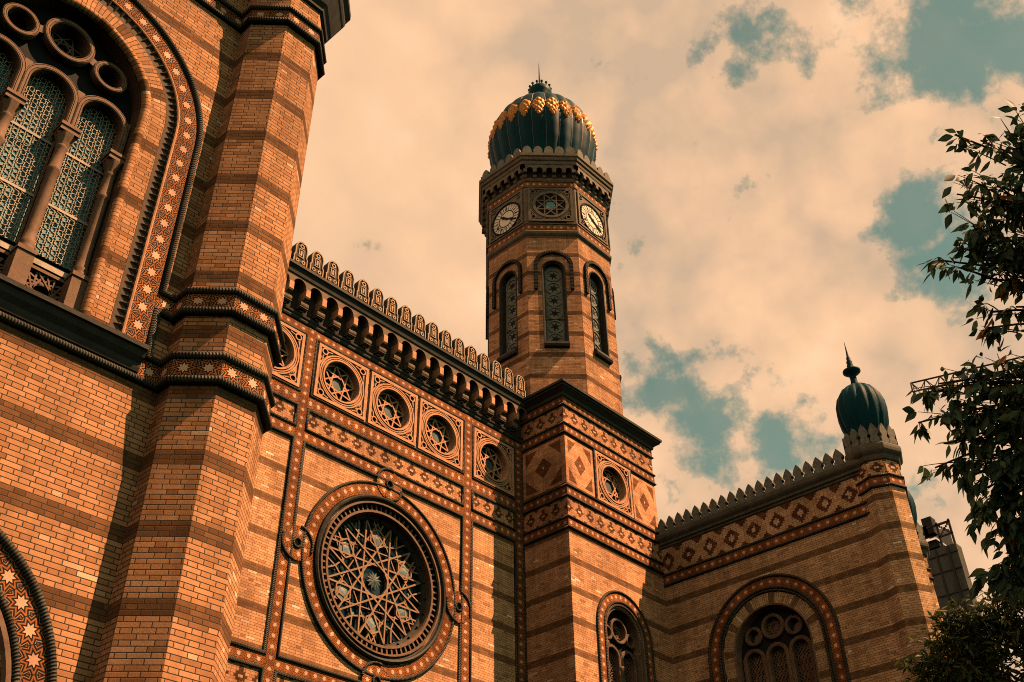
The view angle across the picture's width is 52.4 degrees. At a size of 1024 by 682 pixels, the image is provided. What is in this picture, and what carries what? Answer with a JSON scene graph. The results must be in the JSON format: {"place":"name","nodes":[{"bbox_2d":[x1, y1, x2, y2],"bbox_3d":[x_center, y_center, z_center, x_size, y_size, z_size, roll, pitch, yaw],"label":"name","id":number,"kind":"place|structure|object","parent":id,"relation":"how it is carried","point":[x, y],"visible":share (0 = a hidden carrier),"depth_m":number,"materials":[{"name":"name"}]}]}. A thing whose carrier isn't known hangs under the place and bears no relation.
{"place":"outdoors","nodes":[
{"label":"outdoors","id":0,"kind":"place"},
{"bbox_2d":[292,0,1023,681],"label":"sky","id":1,"kind":"structure","parent":0,"point":[777,170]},
{"bbox_2d":[921,516,985,663],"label":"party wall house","id":2,"kind":"structure","parent":0,"point":[949,568],"depth_m":53.66,"materials":[{"name":"concrete"}]},
{"bbox_2d":[910,356,1023,392],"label":"tower crane","id":3,"kind":"object","parent":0,"point":[938,379],"visible":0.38,"depth_m":107.99,"materials":[{"name":"metal"}]},
{"label":"ground","id":4,"kind":"structure","parent":0,"visible":0},
{"bbox_2d":[0,0,350,681],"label":"brick building","id":5,"kind":"structure","parent":4,"relation":"on","point":[152,156],"depth_m":15.02,"materials":[{"name":"brick"}]},
{"bbox_2d":[0,3,131,311],"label":"arched window","id":6,"kind":"structure","parent":5,"relation":"in","point":[66,108],"depth_m":15.78,"materials":[{"name":"brown glass"}]},
{"bbox_2d":[224,241,527,681],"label":"synagogue hall","id":7,"kind":"structure","parent":4,"relation":"on","point":[385,539],"depth_m":32.31,"materials":[{"name":"brick"}]},
{"bbox_2d":[272,321,305,387],"bbox_3d":[-7.216,0.220,31.356,0.310,2.020,2.080,-30,-45,33],"label":"rosette window","id":8,"kind":"structure","parent":7,"relation":"in","point":[292,351],"depth_m":31.78,"materials":[{"name":"stone"}]},
{"bbox_2d":[312,343,368,420],"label":"rosette window","id":9,"kind":"structure","parent":7,"relation":"in","point":[341,382],"depth_m":32.96,"materials":[{"name":"brown stone"}]},
{"bbox_2d":[313,494,445,664],"bbox_3d":[-3.941,7.016,30.704,0.600,5.080,5.080,-30,-45,33],"label":"rose window","id":10,"kind":"structure","parent":7,"relation":"in","point":[381,573],"depth_m":30.90,"materials":[{"name":"stone"}]},
{"bbox_2d":[366,371,417,446],"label":"rosette window","id":11,"kind":"structure","parent":7,"relation":"in","point":[392,409],"depth_m":34.24,"materials":[{"name":"brown stone"}]},
{"bbox_2d":[417,398,462,470],"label":"rosette window","id":12,"kind":"structure","parent":7,"relation":"in","point":[440,433],"depth_m":35.53,"materials":[{"name":"brown stone"}]},
{"bbox_2d":[474,427,513,496],"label":"rosette window","id":13,"kind":"structure","parent":7,"relation":"in","point":[493,459],"depth_m":37.10,"materials":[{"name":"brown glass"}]},
{"bbox_2d":[479,70,674,681],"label":"clock tower","id":14,"kind":"structure","parent":4,"relation":"on","point":[596,607],"depth_m":39.95,"materials":[{"name":"brick"}]},
{"bbox_2d":[486,215,487,256],"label":"rosette window","id":15,"kind":"structure","parent":14,"relation":"in","point":[487,215],"depth_m":46.92,"materials":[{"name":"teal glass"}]},
{"bbox_2d":[486,286,488,357],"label":"lancet window","id":16,"kind":"structure","parent":14,"relation":"in","point":[487,287],"depth_m":44.67,"materials":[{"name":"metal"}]},
{"bbox_2d":[492,259,522,363],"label":"lancet window","id":17,"kind":"structure","parent":14,"relation":"in","point":[508,330],"depth_m":43.39,"materials":[{"name":"metal"}]},
{"bbox_2d":[527,187,573,221],"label":"rosette window","id":18,"kind":"structure","parent":14,"relation":"in","point":[544,204],"depth_m":45.62,"materials":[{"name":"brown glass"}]},
{"bbox_2d":[534,250,574,347],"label":"lancet window","id":19,"kind":"structure","parent":14,"relation":"in","point":[554,293],"depth_m":42.80,"materials":[{"name":"metal"}]},
{"bbox_2d":[583,260,612,364],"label":"lancet window","id":20,"kind":"structure","parent":14,"relation":"in","point":[597,295],"depth_m":43.57,"materials":[{"name":"metal"}]},
{"bbox_2d":[606,217,610,249],"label":"rosette window","id":21,"kind":"structure","parent":14,"relation":"in","point":[606,217],"depth_m":47.26,"materials":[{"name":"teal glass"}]},
{"bbox_2d":[595,450,633,518],"bbox_3d":[3.656,5.328,38.357,0.310,2.060,2.120,-30,-45,33],"label":"rosette window","id":22,"kind":"structure","parent":14,"relation":"in","point":[614,490],"depth_m":38.51,"materials":[{"name":"stone"}]},
{"bbox_2d":[612,288,621,383],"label":"lancet window","id":23,"kind":"structure","parent":14,"relation":"in","point":[612,288],"depth_m":44.77,"materials":[{"name":"metal"}]},
{"bbox_2d":[596,590,655,681],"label":"arched window","id":24,"kind":"structure","parent":14,"relation":"in","point":[624,638],"depth_m":35.04,"materials":[{"name":"stone"}]},
{"bbox_2d":[657,449,905,681],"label":"side wing","id":25,"kind":"structure","parent":4,"relation":"on","point":[781,581],"depth_m":34.92,"materials":[{"name":"brown brick"}]},
{"bbox_2d":[708,573,850,681],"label":"arched window","id":26,"kind":"structure","parent":25,"relation":"in","point":[776,636],"depth_m":34.28,"materials":[{"name":"brick"}]},
{"bbox_2d":[836,343,949,681],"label":"corner turret","id":27,"kind":"object","parent":4,"relation":"on","point":[869,441],"visible":0.97,"depth_m":33.22,"materials":[{"name":"brick"}]},
{"bbox_2d":[907,490,942,620],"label":"turret","id":28,"kind":"object","parent":4,"relation":"on","point":[924,544],"visible":0.12,"depth_m":40.23,"materials":[{"name":"brick"}]},
{"bbox_2d":[894,564,1023,681],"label":"feathery tree","id":29,"kind":"object","parent":4,"relation":"on","point":[988,653],"visible":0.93,"depth_m":13.14,"materials":[{"name":"green plant"}]},
{"bbox_2d":[902,99,1023,611],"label":"broadleaf tree","id":30,"kind":"object","parent":4,"relation":"on","point":[1004,472],"visible":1,"depth_m":7.62,"materials":[{"name":"green plant"}]}
]}

